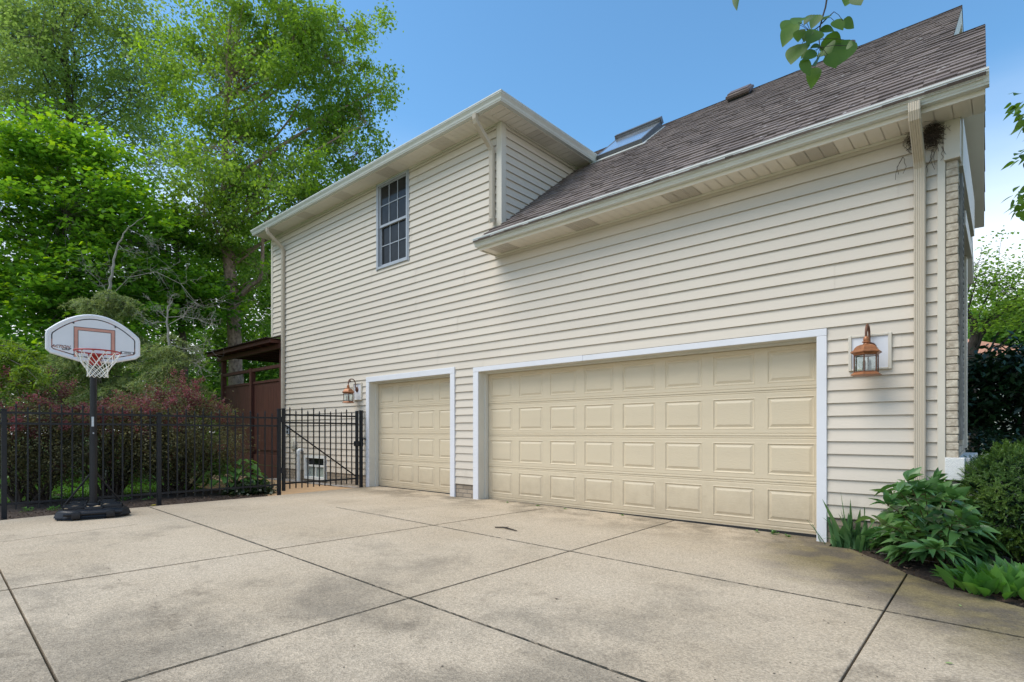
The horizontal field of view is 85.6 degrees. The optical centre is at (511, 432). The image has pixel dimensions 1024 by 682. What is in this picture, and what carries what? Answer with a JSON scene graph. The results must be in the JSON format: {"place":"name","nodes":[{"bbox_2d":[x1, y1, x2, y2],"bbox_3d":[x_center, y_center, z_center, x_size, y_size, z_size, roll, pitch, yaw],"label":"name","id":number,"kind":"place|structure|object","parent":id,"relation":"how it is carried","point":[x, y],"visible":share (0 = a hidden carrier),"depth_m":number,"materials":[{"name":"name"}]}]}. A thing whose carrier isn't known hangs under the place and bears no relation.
{"place":"outdoors","nodes":[
{"label":"outdoors","id":0,"kind":"place"},
{"bbox_2d":[0,458,205,502],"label":"lawn","id":1,"kind":"structure","parent":0,"point":[98,482],"depth_m":10.96,"materials":[{"name":"green plant"}]},
{"bbox_2d":[0,336,58,410],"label":"hemlock tree","id":2,"kind":"object","parent":1,"relation":"on","point":[11,351],"visible":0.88,"depth_m":8.87,"materials":[{"name":"green plant"}]},
{"bbox_2d":[0,93,195,461],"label":"maple tree","id":3,"kind":"object","parent":1,"relation":"on","point":[39,175],"visible":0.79,"depth_m":14.45,"materials":[{"name":"green plant"}]},
{"bbox_2d":[0,0,208,460],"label":"birch tree","id":4,"kind":"object","parent":1,"relation":"on","point":[38,53],"visible":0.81,"depth_m":21.31,"materials":[{"name":"green plant"}]},
{"bbox_2d":[7,218,251,472],"bbox_3d":[-8.459,-1.850,11.868,5.074,6.035,3.087,0,0,34],"label":"hemlock tree","id":5,"kind":"object","parent":1,"relation":"on","point":[109,305],"visible":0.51,"depth_m":12.09,"materials":[{"name":"green plant"}]},
{"bbox_2d":[116,291,237,471],"bbox_3d":[-6.912,-0.924,11.546,2.280,4.187,2.058,0,0,-31],"label":"hemlock tree","id":6,"kind":"object","parent":1,"relation":"on","point":[169,354],"visible":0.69,"depth_m":11.36,"materials":[{"name":"green plant"}]},
{"bbox_2d":[0,489,262,519],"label":"mulch bed","id":7,"kind":"object","parent":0,"point":[136,500],"visible":0.31,"depth_m":8.94,"materials":[{"name":"soil"}]},
{"bbox_2d":[0,364,126,503],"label":"barberry shrub","id":8,"kind":"object","parent":7,"relation":"on","point":[46,404],"visible":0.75,"depth_m":8.62,"materials":[{"name":"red plant"}]},
{"bbox_2d":[25,395,181,498],"bbox_3d":[-6.938,0.257,9.604,1.991,1.862,2.287,0,0,42],"label":"barberry shrub","id":9,"kind":"object","parent":7,"relation":"on","point":[118,483],"visible":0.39,"depth_m":9.45,"materials":[{"name":"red plant"}]},
{"bbox_2d":[0,404,280,519],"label":"iron fence","id":10,"kind":"object","parent":7,"relation":"on","point":[4,423],"visible":0.94,"depth_m":8.19,"materials":[{"name":"black metal"}]},
{"bbox_2d":[85,366,259,493],"bbox_3d":[-6.288,-0.054,10.338,3.539,2.529,2.805,0,0,42],"label":"barberry shrub","id":11,"kind":"object","parent":7,"relation":"on","point":[160,397],"visible":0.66,"depth_m":9.97,"materials":[{"name":"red plant"}]},
{"bbox_2d":[181,457,232,485],"bbox_3d":[-6.670,0.809,12.024,1.223,0.617,1.185,0,0,1],"label":"hosta plant","id":12,"kind":"object","parent":7,"relation":"on","point":[209,475],"visible":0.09,"depth_m":11.96,"materials":[{"name":"green plant"}]},
{"bbox_2d":[192,459,268,490],"bbox_3d":[-5.208,0.795,10.345,1.405,0.646,1.385,0,0,42],"label":"hosta plant","id":13,"kind":"object","parent":7,"relation":"on","point":[239,472],"visible":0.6,"depth_m":10.22,"materials":[{"name":"green plant"}]},
{"bbox_2d":[217,476,276,496],"bbox_3d":[-4.815,1.017,10.118,1.042,0.442,1.062,0,0,-27],"label":"ivy mound","id":14,"kind":"object","parent":7,"relation":"on","point":[253,491],"visible":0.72,"depth_m":9.89,"materials":[{"name":"green plant"}]},
{"bbox_2d":[146,469,350,495],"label":"walkway","id":15,"kind":"structure","parent":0,"point":[304,489],"depth_m":11.21,"materials":[{"name":"beige concrete"}]},
{"bbox_2d":[269,478,358,487],"bbox_3d":[-4.379,1.101,12.120,3.720,0.016,0.350,0,0,42],"label":"gravel strip","id":16,"kind":"object","parent":15,"relation":"on","point":[292,480],"visible":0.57,"depth_m":11.98,"materials":[{"name":"beige gravel"}]},
{"bbox_2d":[359,410,365,487],"bbox_3d":[-2.963,0.370,10.975,0.122,1.630,0.103,0,0,42],"label":"gate post","id":17,"kind":"object","parent":15,"relation":"on","point":[361,438],"visible":0.88,"depth_m":10.96,"materials":[{"name":"black metal"}]},
{"bbox_2d":[281,407,359,490],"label":"iron gate","id":18,"kind":"structure","parent":17,"relation":"attached to","point":[356,443],"depth_m":10.22,"materials":[{"name":"black metal"}]},
{"bbox_2d":[18,435,906,576],"bbox_3d":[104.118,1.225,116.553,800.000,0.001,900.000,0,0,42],"label":"ground","id":19,"kind":"structure","parent":0,"point":[229,473],"depth_m":18.43,"materials":[{"name":"brown soil"}]},
{"bbox_2d":[0,250,27,415],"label":"background tree","id":20,"kind":"object","parent":19,"relation":"on","point":[6,343],"visible":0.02,"depth_m":26.48,"materials":[{"name":"green plant"}]},
{"bbox_2d":[38,263,179,453],"bbox_3d":[-18.779,-3.599,27.008,11.192,11.308,6.900,0,0,42],"label":"background tree","id":21,"kind":"object","parent":19,"relation":"on","point":[134,372],"visible":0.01,"depth_m":25.74,"materials":[{"name":"green plant"}]},
{"bbox_2d":[0,321,277,411],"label":"woods","id":22,"kind":"object","parent":19,"relation":"on","point":[121,369],"visible":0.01,"depth_m":29.49,"materials":[{"name":"green plant"}]},
{"bbox_2d":[89,191,262,435],"bbox_3d":[-10.875,-3.183,17.422,5.424,8.704,4.803,0,0,-1],"label":"maple tree","id":23,"kind":"object","parent":19,"relation":"on","point":[204,289],"visible":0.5,"depth_m":17.11,"materials":[{"name":"green plant"}]},
{"bbox_2d":[139,206,278,458],"bbox_3d":[-12.820,-3.778,24.944,7.789,11.747,6.804,0,0,42],"label":"background tree","id":24,"kind":"object","parent":19,"relation":"on","point":[218,338],"visible":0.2,"depth_m":24.19,"materials":[{"name":"green plant"}]},
{"bbox_2d":[205,337,280,477],"bbox_3d":[-5.914,-0.552,15.911,3.980,3.434,4.120,0,0,42],"label":"pergola","id":25,"kind":"object","parent":19,"relation":"on","point":[260,398],"visible":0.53,"depth_m":14.52,"materials":[{"name":"brown wood"}]},
{"bbox_2d":[206,208,280,382],"bbox_3d":[-10.493,-4.640,25.984,6.353,13.032,7.222,0,0,-21],"label":"background tree","id":26,"kind":"object","parent":19,"relation":"on","point":[267,246],"visible":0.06,"depth_m":24.88,"materials":[{"name":"green plant"}]},
{"bbox_2d":[115,0,409,384],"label":"birch tree","id":27,"kind":"object","parent":19,"relation":"on","point":[294,42],"visible":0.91,"depth_m":17.64,"materials":[{"name":"green plant"}]},
{"bbox_2d":[250,5,988,562],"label":"house","id":28,"kind":"structure","parent":19,"relation":"on","point":[500,295],"depth_m":6.96,"materials":[{"name":"plastic"}]},
{"bbox_2d":[304,455,326,479],"bbox_3d":[-4.359,0.777,12.367,0.940,0.535,0.134,0,0,42],"label":"air conditioner unit","id":29,"kind":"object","parent":28,"relation":"in","point":[316,458],"depth_m":12.40,"materials":[{"name":"white plastic"}]},
{"bbox_2d":[342,378,358,402],"bbox_3d":[-3.248,-0.840,11.074,0.236,0.501,0.342,0,0,42],"label":"wall lantern","id":30,"kind":"object","parent":28,"relation":"attached to","point":[348,390],"depth_m":11.00,"materials":[{"name":"orange paint"}]},
{"bbox_2d":[376,169,409,270],"bbox_3d":[-2.242,-3.977,10.433,1.015,1.680,0.083,0,0,42],"label":"window","id":31,"kind":"structure","parent":28,"relation":"in","point":[392,195],"depth_m":10.47,"materials":[{"name":"white glass"}]},
{"bbox_2d":[378,377,449,493],"bbox_3d":[-1.776,0.059,10.289,2.387,2.112,0.062,0,0,42],"label":"garage door","id":32,"kind":"structure","parent":28,"relation":"in","point":[414,416],"depth_m":10.28,"materials":[{"name":"metal"}]},
{"bbox_2d":[488,342,816,537],"bbox_3d":[1.433,0.077,7.422,4.881,2.113,0.062,0,0,42],"label":"garage door","id":33,"kind":"structure","parent":28,"relation":"in","point":[725,438],"depth_m":6.91,"materials":[{"name":"metal"}]},
{"bbox_2d":[850,324,881,376],"bbox_3d":[3.333,-0.780,5.195,0.236,0.501,0.342,0,0,42],"label":"wall lantern","id":34,"kind":"object","parent":28,"relation":"attached to","point":[867,348],"depth_m":5.14,"materials":[{"name":"orange metal"}]},
{"bbox_2d":[895,120,949,179],"bbox_3d":[3.695,-2.558,4.989,0.408,0.412,0.163,0,0,42],"label":"bird nest","id":35,"kind":"object","parent":28,"relation":"in","point":[930,136],"visible":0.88,"depth_m":4.95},
{"bbox_2d":[968,292,1023,345],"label":"distant tree","id":36,"kind":"object","parent":19,"relation":"on","point":[987,337],"visible":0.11,"depth_m":29.39,"materials":[{"name":"green plant"}]},
{"bbox_2d":[0,486,1023,681],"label":"driveway","id":37,"kind":"structure","parent":0,"point":[110,627],"depth_m":3.58,"materials":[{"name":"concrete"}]},
{"bbox_2d":[45,314,139,519],"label":"basketball hoop","id":38,"kind":"object","parent":37,"relation":"on","point":[93,341],"visible":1,"depth_m":6.98,"materials":[{"name":"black plastic"}]},
{"bbox_2d":[0,573,903,680],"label":"joint filling","id":39,"kind":"object","parent":37,"relation":"on","point":[54,680],"depth_m":2.96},
{"bbox_2d":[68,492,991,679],"bbox_3d":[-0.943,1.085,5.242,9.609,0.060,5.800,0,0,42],"label":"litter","id":40,"kind":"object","parent":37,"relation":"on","point":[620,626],"visible":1,"depth_m":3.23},
{"bbox_2d":[0,0,1023,432],"label":"sky","id":41,"kind":"structure","parent":0,"point":[597,71],"materials":[{"name":"blue"}]},
{"bbox_2d":[852,481,1023,607],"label":"planting bed","id":42,"kind":"object","parent":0,"point":[923,572],"visible":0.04,"depth_m":4.64,"materials":[{"name":"soil"}]},
{"bbox_2d":[0,493,1023,606],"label":"mulch chips","id":43,"kind":"object","parent":42,"relation":"on","point":[10,517],"visible":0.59,"depth_m":7.55,"materials":[{"name":"brown wood"}]},
{"bbox_2d":[805,490,877,552],"bbox_3d":[3.240,0.853,5.419,0.614,0.582,0.500,0,0,42],"label":"iris plant","id":44,"kind":"object","parent":42,"relation":"on","point":[846,535],"visible":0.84,"depth_m":5.37,"materials":[{"name":"green plant"}]},
{"bbox_2d":[864,539,884,549],"bbox_3d":[3.486,1.060,5.308,0.245,0.118,0.273,0,0,42],"label":"ground plant","id":45,"kind":"object","parent":42,"relation":"on","point":[874,547],"visible":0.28,"depth_m":5.29,"materials":[{"name":"green plant"}]},
{"bbox_2d":[732,0,1023,220],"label":"redbud tree","id":46,"kind":"object","parent":42,"relation":"on","point":[835,49],"visible":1,"depth_m":2.21,"materials":[{"name":"green plant"}]},
{"bbox_2d":[855,467,1012,567],"bbox_3d":[3.409,0.713,4.548,1.067,0.919,1.843,0,0,42],"label":"peony plant","id":47,"kind":"object","parent":42,"relation":"on","point":[933,522],"visible":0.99,"depth_m":4.32,"materials":[{"name":"green plant"}]},
{"bbox_2d":[929,554,1023,599],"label":"lily plant","id":48,"kind":"object","parent":42,"relation":"on","point":[1005,577],"visible":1,"depth_m":3.80,"materials":[{"name":"green plant"}]},
{"bbox_2d":[953,438,1023,563],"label":"yew shrub","id":49,"kind":"object","parent":42,"relation":"on","point":[1001,467],"visible":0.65,"depth_m":4.57,"materials":[{"name":"green plant"}]},
{"bbox_2d":[965,420,1023,511],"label":"evergreen shrub","id":50,"kind":"object","parent":42,"relation":"on","point":[979,450],"visible":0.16,"depth_m":7.90,"materials":[{"name":"green plant"}]},
{"bbox_2d":[968,330,1023,450],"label":"evergreen shrub","id":51,"kind":"object","parent":42,"relation":"on","point":[990,402],"visible":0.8,"depth_m":8.61,"materials":[{"name":"green plant"}]},
{"bbox_2d":[968,225,1023,451],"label":"crooked tree","id":52,"kind":"object","parent":42,"relation":"on","point":[989,322],"visible":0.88,"depth_m":13.39,"materials":[{"name":"green plant"}]},
{"bbox_2d":[967,339,1021,455],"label":"neighbour house","id":53,"kind":"structure","parent":0,"point":[984,349],"depth_m":24.20,"materials":[{"name":"beige"}]}
]}

